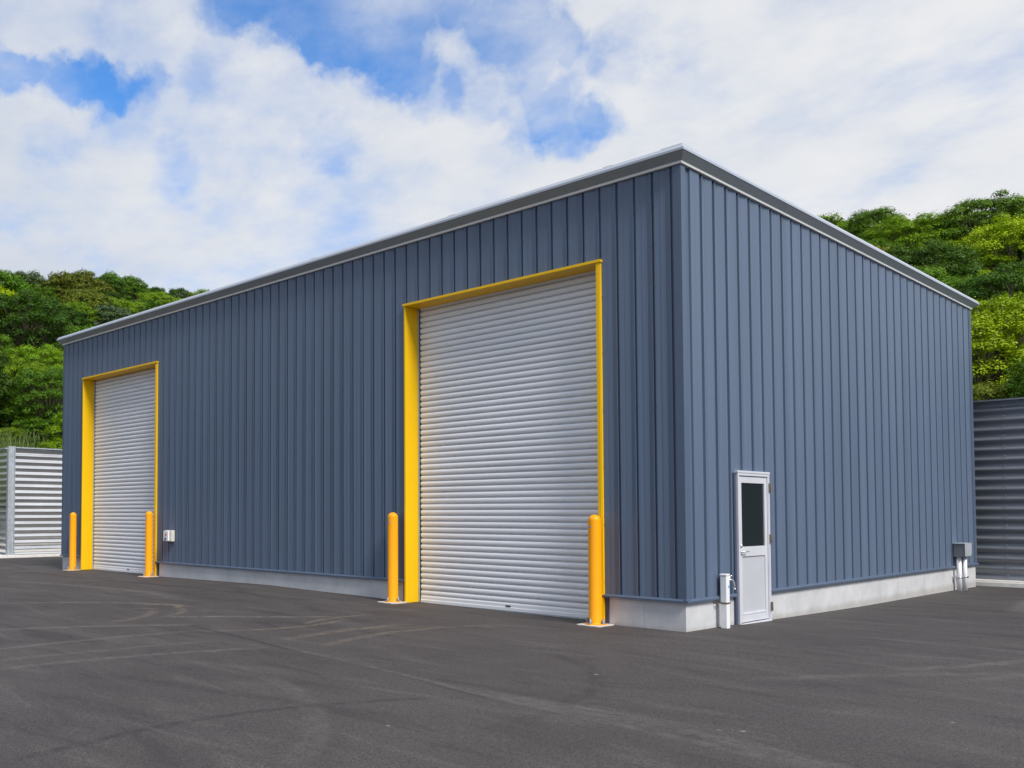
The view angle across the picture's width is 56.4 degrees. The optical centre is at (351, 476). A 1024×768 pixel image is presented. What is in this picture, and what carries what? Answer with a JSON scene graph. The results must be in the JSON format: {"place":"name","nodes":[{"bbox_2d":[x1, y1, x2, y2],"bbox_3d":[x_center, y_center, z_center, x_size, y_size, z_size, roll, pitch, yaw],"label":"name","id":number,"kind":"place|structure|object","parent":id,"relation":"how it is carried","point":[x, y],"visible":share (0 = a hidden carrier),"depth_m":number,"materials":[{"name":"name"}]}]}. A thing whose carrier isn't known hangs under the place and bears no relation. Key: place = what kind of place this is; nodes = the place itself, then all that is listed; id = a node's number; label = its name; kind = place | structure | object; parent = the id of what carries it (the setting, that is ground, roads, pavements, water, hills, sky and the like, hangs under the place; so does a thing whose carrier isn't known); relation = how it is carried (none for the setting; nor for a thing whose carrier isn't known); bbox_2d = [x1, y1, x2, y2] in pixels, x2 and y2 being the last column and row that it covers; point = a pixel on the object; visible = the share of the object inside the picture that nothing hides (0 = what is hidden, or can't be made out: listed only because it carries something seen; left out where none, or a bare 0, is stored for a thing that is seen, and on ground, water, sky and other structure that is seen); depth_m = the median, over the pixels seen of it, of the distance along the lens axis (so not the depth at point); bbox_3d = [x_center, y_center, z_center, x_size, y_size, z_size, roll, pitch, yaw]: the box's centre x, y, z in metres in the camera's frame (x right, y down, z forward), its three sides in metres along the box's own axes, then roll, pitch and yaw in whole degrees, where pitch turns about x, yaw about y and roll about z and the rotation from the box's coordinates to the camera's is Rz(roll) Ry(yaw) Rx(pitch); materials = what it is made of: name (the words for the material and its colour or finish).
{"place":"outdoors","nodes":[
{"label":"outdoors","id":0,"kind":"place"},
{"bbox_2d":[0,549,1023,767],"bbox_3d":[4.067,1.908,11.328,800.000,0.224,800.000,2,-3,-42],"label":"ground","id":1,"kind":"structure","parent":0,"point":[105,669],"depth_m":7.99,"materials":[{"name":"grey asphalt"}]},
{"bbox_2d":[0,448,6,554],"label":"corrugated fence","id":2,"kind":"object","parent":1,"relation":"on","point":[3,466],"visible":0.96,"depth_m":30.50,"materials":[{"name":"metal"}]},
{"bbox_2d":[0,446,61,557],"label":"corrugated fence","id":3,"kind":"object","parent":1,"relation":"on","point":[34,502],"visible":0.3,"depth_m":30.83,"materials":[{"name":"metal"}]},
{"bbox_2d":[66,512,79,570],"bbox_3d":[-6.905,1.629,23.064,0.381,1.475,0.387,2,-3,-42],"label":"bollard","id":4,"kind":"object","parent":1,"relation":"on","point":[72,542],"visible":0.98,"depth_m":23.00,"materials":[{"name":"yellow metal"}]},
{"bbox_2d":[137,511,158,576],"bbox_3d":[-4.441,1.499,20.370,0.383,1.475,0.384,2,-3,-42],"label":"bollard","id":5,"kind":"object","parent":1,"relation":"on","point":[149,572],"visible":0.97,"depth_m":20.31,"materials":[{"name":"yellow metal"}]},
{"bbox_2d":[378,512,406,603],"bbox_3d":[0.645,1.310,14.826,0.383,1.475,0.384,2,-3,-42],"label":"bollard","id":6,"kind":"object","parent":1,"relation":"on","point":[392,597],"visible":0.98,"depth_m":14.76,"materials":[{"name":"yellow metal"}]},
{"bbox_2d":[57,143,978,631],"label":"warehouse","id":7,"kind":"structure","parent":1,"relation":"on","point":[687,375],"depth_m":14.56,"materials":[{"name":"blue metal"}]},
{"bbox_2d":[163,530,174,541],"bbox_3d":[-3.921,1.284,19.979,0.136,0.256,0.265,2,-3,-42],"label":"control box","id":8,"kind":"object","parent":7,"relation":"attached to","point":[168,535],"visible":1,"depth_m":19.92,"materials":[{"name":"beige plastic"}]},
{"bbox_2d":[739,476,768,622],"bbox_3d":[5.427,0.972,12.586,0.841,1.935,0.096,2,-3,-42],"label":"entrance door","id":9,"kind":"structure","parent":7,"relation":"in","point":[752,490],"depth_m":12.62,"materials":[{"name":"metal"}]},
{"bbox_2d":[952,543,971,590],"bbox_3d":[12.197,1.830,18.649,0.470,0.995,0.240,2,-3,-42],"label":"junction box","id":10,"kind":"object","parent":7,"relation":"attached to","point":[962,552],"visible":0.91,"depth_m":18.55,"materials":[{"name":"grey metal"}]},
{"bbox_2d":[576,515,613,626],"bbox_3d":[3.143,1.235,12.098,0.384,1.475,0.383,2,-3,-42],"label":"bollard","id":11,"kind":"object","parent":1,"relation":"on","point":[594,619],"visible":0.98,"depth_m":12.04,"materials":[{"name":"yellow metal"}]},
{"bbox_2d":[713,574,735,628],"bbox_3d":[4.749,1.606,11.886,0.304,0.734,0.158,2,-3,-42],"label":"tap post","id":12,"kind":"object","parent":1,"relation":"on","point":[725,579],"visible":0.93,"depth_m":11.80,"materials":[{"name":"white plastic"}]},
{"bbox_2d":[973,397,1023,587],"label":"corrugated fence","id":13,"kind":"object","parent":1,"relation":"on","point":[999,453],"visible":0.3,"depth_m":19.91,"materials":[{"name":"metal"}]},
{"bbox_2d":[0,0,1023,292],"label":"sky","id":14,"kind":"structure","parent":0,"point":[192,145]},
{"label":"hillside","id":15,"kind":"structure","parent":0,"visible":0},
{"bbox_2d":[0,334,13,359],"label":"broadleaf tree","id":16,"kind":"object","parent":15,"relation":"on","point":[4,341],"visible":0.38,"depth_m":44.14,"materials":[{"name":"green plant"}]},
{"bbox_2d":[0,351,16,398],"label":"broadleaf tree","id":17,"kind":"object","parent":15,"relation":"on","point":[5,361],"visible":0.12,"depth_m":42.09,"materials":[{"name":"green plant"}]},
{"bbox_2d":[0,284,18,334],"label":"broadleaf tree","id":18,"kind":"object","parent":15,"relation":"on","point":[2,289],"visible":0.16,"depth_m":48.63,"materials":[{"name":"green plant"}]},
{"bbox_2d":[0,362,19,416],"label":"broadleaf tree","id":19,"kind":"object","parent":15,"relation":"on","point":[4,393],"visible":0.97,"depth_m":37.77,"materials":[{"name":"green plant"}]},
{"bbox_2d":[0,269,31,293],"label":"broadleaf tree","id":20,"kind":"object","parent":15,"relation":"on","point":[11,283],"visible":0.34,"depth_m":55.18,"materials":[{"name":"green plant"}]},
{"bbox_2d":[0,426,31,445],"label":"shrub","id":21,"kind":"object","parent":15,"relation":"on","point":[11,428],"visible":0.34,"depth_m":36.93,"materials":[{"name":"green plant"}]},
{"bbox_2d":[0,409,36,433],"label":"shrub","id":22,"kind":"object","parent":15,"relation":"on","point":[6,419],"visible":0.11,"depth_m":38.56,"materials":[{"name":"green plant"}]},
{"bbox_2d":[10,269,46,291],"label":"broadleaf tree","id":23,"kind":"object","parent":15,"relation":"on","point":[30,278],"visible":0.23,"depth_m":60.73,"materials":[{"name":"green plant"}]},
{"bbox_2d":[0,423,60,480],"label":"tall grass","id":24,"kind":"structure","parent":15,"relation":"on","point":[13,442],"depth_m":35.90,"materials":[{"name":"green plant"}]},
{"bbox_2d":[0,358,61,411],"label":"broadleaf tree","id":25,"kind":"object","parent":15,"relation":"on","point":[14,369],"visible":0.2,"depth_m":40.19,"materials":[{"name":"green plant"}]},
{"bbox_2d":[11,287,51,332],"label":"broadleaf tree","id":26,"kind":"object","parent":15,"relation":"on","point":[39,292],"visible":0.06,"depth_m":51.33,"materials":[{"name":"green plant"}]},
{"bbox_2d":[3,365,62,427],"bbox_3d":[-12.684,-2.696,39.087,3.816,3.796,3.822,3,-4,-8],"label":"broadleaf tree","id":27,"kind":"object","parent":15,"relation":"on","point":[23,400],"visible":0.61,"depth_m":38.19,"materials":[{"name":"green plant"}]},
{"bbox_2d":[5,343,63,371],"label":"broadleaf tree","id":28,"kind":"object","parent":15,"relation":"on","point":[24,354],"visible":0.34,"depth_m":43.53,"materials":[{"name":"green plant"}]},
{"bbox_2d":[11,414,62,440],"bbox_3d":[-12.938,-1.401,38.593,2.682,2.476,2.657,1,-2,-26],"label":"shrub","id":29,"kind":"object","parent":15,"relation":"on","point":[33,419],"visible":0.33,"depth_m":37.77,"materials":[{"name":"green plant"}]},
{"bbox_2d":[0,286,76,364],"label":"broadleaf tree","id":30,"kind":"object","parent":15,"relation":"on","point":[25,306],"visible":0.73,"depth_m":46.82,"materials":[{"name":"green plant"}]},
{"bbox_2d":[29,412,62,440],"bbox_3d":[-12.000,-1.257,38.856,3.328,2.720,3.334,-4,-4,10],"label":"shrub","id":31,"kind":"object","parent":15,"relation":"on","point":[40,436],"visible":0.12,"depth_m":37.85,"materials":[{"name":"green plant"}]},
{"bbox_2d":[32,284,60,300],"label":"broadleaf tree","id":32,"kind":"object","parent":15,"relation":"on","point":[48,290],"visible":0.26,"depth_m":58.88,"materials":[{"name":"green plant"}]},
{"bbox_2d":[37,440,61,448],"bbox_3d":[-11.492,-0.389,36.391,2.222,2.362,2.227,4,1,-17],"label":"shrub","id":33,"kind":"object","parent":15,"relation":"on","point":[53,444],"visible":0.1,"depth_m":35.96,"materials":[{"name":"green plant"}]},
{"bbox_2d":[44,408,62,441],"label":"broadleaf tree","id":34,"kind":"object","parent":15,"relation":"on","point":[59,418],"visible":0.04,"depth_m":36.48,"materials":[{"name":"green plant"}]},
{"bbox_2d":[37,305,91,343],"bbox_3d":[-16.434,-8.112,52.836,3.579,3.358,3.384,0,-2,-3],"label":"broadleaf tree","id":35,"kind":"object","parent":15,"relation":"on","point":[76,317],"visible":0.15,"depth_m":52.32,"materials":[{"name":"green plant"}]},
{"bbox_2d":[41,269,91,300],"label":"broadleaf tree","id":36,"kind":"object","parent":15,"relation":"on","point":[60,282],"visible":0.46,"depth_m":60.03,"materials":[{"name":"green plant"}]},
{"bbox_2d":[51,321,94,361],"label":"broadleaf tree","id":37,"kind":"object","parent":15,"relation":"on","point":[78,328],"visible":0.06,"depth_m":48.56,"materials":[{"name":"green plant"}]},
{"bbox_2d":[49,268,116,296],"bbox_3d":[-18.290,-11.999,63.127,4.654,3.974,5.048,-1,-2,18],"label":"broadleaf tree","id":38,"kind":"object","parent":15,"relation":"on","point":[93,280],"visible":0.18,"depth_m":62.40,"materials":[{"name":"green plant"}]},
{"bbox_2d":[62,301,103,325],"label":"broadleaf tree","id":39,"kind":"object","parent":15,"relation":"on","point":[90,311],"visible":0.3,"depth_m":54.50,"materials":[{"name":"green plant"}]},
{"bbox_2d":[59,290,110,322],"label":"broadleaf tree","id":40,"kind":"object","parent":15,"relation":"on","point":[94,300],"visible":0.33,"depth_m":56.00,"materials":[{"name":"green plant"}]},
{"bbox_2d":[57,287,117,308],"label":"broadleaf tree","id":41,"kind":"object","parent":15,"relation":"on","point":[88,291],"visible":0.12,"depth_m":58.47,"materials":[{"name":"green plant"}]},
{"bbox_2d":[91,275,127,298],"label":"broadleaf tree","id":42,"kind":"object","parent":15,"relation":"on","point":[117,284],"visible":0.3,"depth_m":64.98,"materials":[{"name":"green plant"}]},
{"bbox_2d":[90,303,132,325],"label":"broadleaf tree","id":43,"kind":"object","parent":15,"relation":"on","point":[115,313],"visible":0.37,"depth_m":54.57,"materials":[{"name":"green plant"}]},
{"bbox_2d":[97,288,127,301],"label":"broadleaf tree","id":44,"kind":"object","parent":15,"relation":"on","point":[118,295],"visible":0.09,"depth_m":61.95,"materials":[{"name":"green plant"}]},
{"bbox_2d":[91,296,137,321],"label":"broadleaf tree","id":45,"kind":"object","parent":15,"relation":"on","point":[118,303],"visible":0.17,"depth_m":58.04,"materials":[{"name":"green plant"}]},
{"bbox_2d":[96,269,137,296],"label":"broadleaf tree","id":46,"kind":"object","parent":15,"relation":"on","point":[123,278],"visible":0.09,"depth_m":69.67,"materials":[{"name":"green plant"}]},
{"bbox_2d":[116,277,151,301],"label":"broadleaf tree","id":47,"kind":"object","parent":15,"relation":"on","point":[135,287],"visible":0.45,"depth_m":67.20,"materials":[{"name":"green plant"}]},
{"bbox_2d":[126,298,147,304],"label":"broadleaf tree","id":48,"kind":"object","parent":15,"relation":"on","point":[145,301],"visible":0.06,"depth_m":63.88,"materials":[{"name":"green plant"}]},
{"bbox_2d":[128,301,146,311],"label":"broadleaf tree","id":49,"kind":"object","parent":15,"relation":"on","point":[138,304],"visible":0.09,"depth_m":61.63,"materials":[{"name":"green plant"}]},
{"bbox_2d":[136,298,164,312],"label":"broadleaf tree","id":50,"kind":"object","parent":15,"relation":"on","point":[154,304],"visible":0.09,"depth_m":59.47,"materials":[{"name":"green plant"}]},
{"bbox_2d":[136,291,182,304],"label":"broadleaf tree","id":51,"kind":"object","parent":15,"relation":"on","point":[163,296],"visible":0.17,"depth_m":65.13,"materials":[{"name":"green plant"}]},
{"bbox_2d":[148,286,171,304],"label":"broadleaf tree","id":52,"kind":"object","parent":15,"relation":"on","point":[156,289],"visible":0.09,"depth_m":68.42,"materials":[{"name":"green plant"}]},
{"bbox_2d":[168,287,189,298],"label":"broadleaf tree","id":53,"kind":"object","parent":15,"relation":"on","point":[175,291],"visible":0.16,"depth_m":73.88,"materials":[{"name":"green plant"}]},
{"bbox_2d":[172,291,192,298],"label":"broadleaf tree","id":54,"kind":"object","parent":15,"relation":"on","point":[181,294],"visible":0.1,"depth_m":70.72,"materials":[{"name":"green plant"}]},
{"bbox_2d":[188,288,209,296],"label":"broadleaf tree","id":55,"kind":"object","parent":15,"relation":"on","point":[200,291],"visible":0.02,"depth_m":68.69,"materials":[{"name":"green plant"}]},
{"bbox_2d":[0,324,998,447],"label":"scrub","id":56,"kind":"object","parent":15,"relation":"on","point":[6,424],"depth_m":37.33,"materials":[{"name":"green plant"}]},
{"bbox_2d":[817,211,848,225],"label":"broadleaf tree","id":57,"kind":"object","parent":15,"relation":"on","point":[831,218],"visible":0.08,"depth_m":50.42,"materials":[{"name":"green plant"}]},
{"bbox_2d":[838,205,907,242],"bbox_3d":[25.640,-11.215,45.795,3.536,4.357,3.528,-4,-7,-13],"label":"broadleaf tree","id":58,"kind":"object","parent":15,"relation":"on","point":[868,219],"visible":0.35,"depth_m":45.09,"materials":[{"name":"green plant"}]},
{"bbox_2d":[865,236,898,250],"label":"broadleaf tree","id":59,"kind":"object","parent":15,"relation":"on","point":[880,244],"visible":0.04,"depth_m":41.07,"materials":[{"name":"green plant"}]},
{"bbox_2d":[872,243,912,264],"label":"broadleaf tree","id":60,"kind":"object","parent":15,"relation":"on","point":[882,249],"visible":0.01,"depth_m":36.29,"materials":[{"name":"green plant"}]},
{"bbox_2d":[863,211,967,250],"bbox_3d":[25.541,-9.873,42.346,5.003,3.893,5.011,4,0,14],"label":"broadleaf tree","id":61,"kind":"object","parent":15,"relation":"on","point":[913,229],"visible":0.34,"depth_m":41.31,"materials":[{"name":"green plant"}]},
{"bbox_2d":[911,263,948,279],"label":"broadleaf tree","id":62,"kind":"object","parent":15,"relation":"on","point":[931,272],"visible":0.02,"depth_m":31.82,"materials":[{"name":"green plant"}]},
{"bbox_2d":[910,240,955,248],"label":"broadleaf tree","id":63,"kind":"object","parent":15,"relation":"on","point":[915,244],"visible":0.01,"depth_m":40.42,"materials":[{"name":"green plant"}]},
{"bbox_2d":[884,237,987,278],"bbox_3d":[21.379,-6.797,34.674,4.389,3.886,4.396,1,1,30],"label":"broadleaf tree","id":64,"kind":"object","parent":15,"relation":"on","point":[955,261],"visible":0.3,"depth_m":33.69,"materials":[{"name":"green plant"}]},
{"bbox_2d":[912,237,971,278],"bbox_3d":[23.356,-7.693,37.600,3.356,3.615,3.173,0,-2,-12],"label":"broadleaf tree","id":65,"kind":"object","parent":15,"relation":"on","point":[922,243],"visible":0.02,"depth_m":36.86,"materials":[{"name":"green plant"}]},
{"bbox_2d":[934,210,979,224],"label":"broadleaf tree","id":66,"kind":"object","parent":15,"relation":"on","point":[966,214],"visible":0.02,"depth_m":44.63,"materials":[{"name":"green plant"}]},
{"bbox_2d":[936,273,999,298],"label":"broadleaf tree","id":67,"kind":"object","parent":15,"relation":"on","point":[952,282],"visible":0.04,"depth_m":30.45,"materials":[{"name":"green plant"}]},
{"bbox_2d":[931,188,1023,246],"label":"broadleaf tree","id":68,"kind":"object","parent":15,"relation":"on","point":[1007,205],"visible":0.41,"depth_m":40.12,"materials":[{"name":"green plant"}]},
{"bbox_2d":[962,216,998,232],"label":"broadleaf tree","id":69,"kind":"object","parent":15,"relation":"on","point":[975,224],"visible":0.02,"depth_m":42.27,"materials":[{"name":"green plant"}]},
{"bbox_2d":[956,221,1014,255],"bbox_3d":[27.005,-8.923,39.040,3.450,3.687,3.442,-4,-4,-19],"label":"broadleaf tree","id":70,"kind":"object","parent":15,"relation":"on","point":[966,240],"visible":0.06,"depth_m":38.97,"materials":[{"name":"green plant"}]},
{"bbox_2d":[956,260,1023,317],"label":"broadleaf tree","id":71,"kind":"object","parent":15,"relation":"on","point":[1006,274],"visible":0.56,"depth_m":28.67,"materials":[{"name":"green plant"}]},
{"bbox_2d":[962,213,1023,274],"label":"broadleaf tree","id":72,"kind":"object","parent":15,"relation":"on","point":[1001,237],"visible":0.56,"depth_m":35.15,"materials":[{"name":"green plant"}]},
{"bbox_2d":[973,378,1013,400],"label":"broadleaf tree","id":73,"kind":"object","parent":15,"relation":"on","point":[991,391],"visible":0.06,"depth_m":22.57,"materials":[{"name":"green plant"}]},
{"bbox_2d":[971,303,1023,397],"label":"broadleaf tree","id":74,"kind":"object","parent":15,"relation":"on","point":[991,338],"visible":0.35,"depth_m":24.85,"materials":[{"name":"green plant"}]},
{"bbox_2d":[971,293,1023,379],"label":"broadleaf tree","id":75,"kind":"object","parent":15,"relation":"on","point":[992,306],"visible":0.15,"depth_m":26.95,"materials":[{"name":"green plant"}]},
{"bbox_2d":[971,268,1023,297],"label":"broadleaf tree","id":76,"kind":"object","parent":15,"relation":"on","point":[988,272],"visible":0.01,"depth_m":31.13,"materials":[{"name":"green plant"}]},
{"bbox_2d":[995,371,1017,397],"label":"broadleaf tree","id":77,"kind":"object","parent":15,"relation":"on","point":[1003,381],"visible":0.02,"depth_m":23.90,"materials":[{"name":"green plant"}]},
{"bbox_2d":[990,218,1023,263],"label":"broadleaf tree","id":78,"kind":"object","parent":15,"relation":"on","point":[1018,253],"visible":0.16,"depth_m":36.47,"materials":[{"name":"green plant"}]},
{"bbox_2d":[999,356,1023,398],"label":"broadleaf tree","id":79,"kind":"object","parent":15,"relation":"on","point":[1016,380],"visible":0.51,"depth_m":22.34,"materials":[{"name":"green plant"}]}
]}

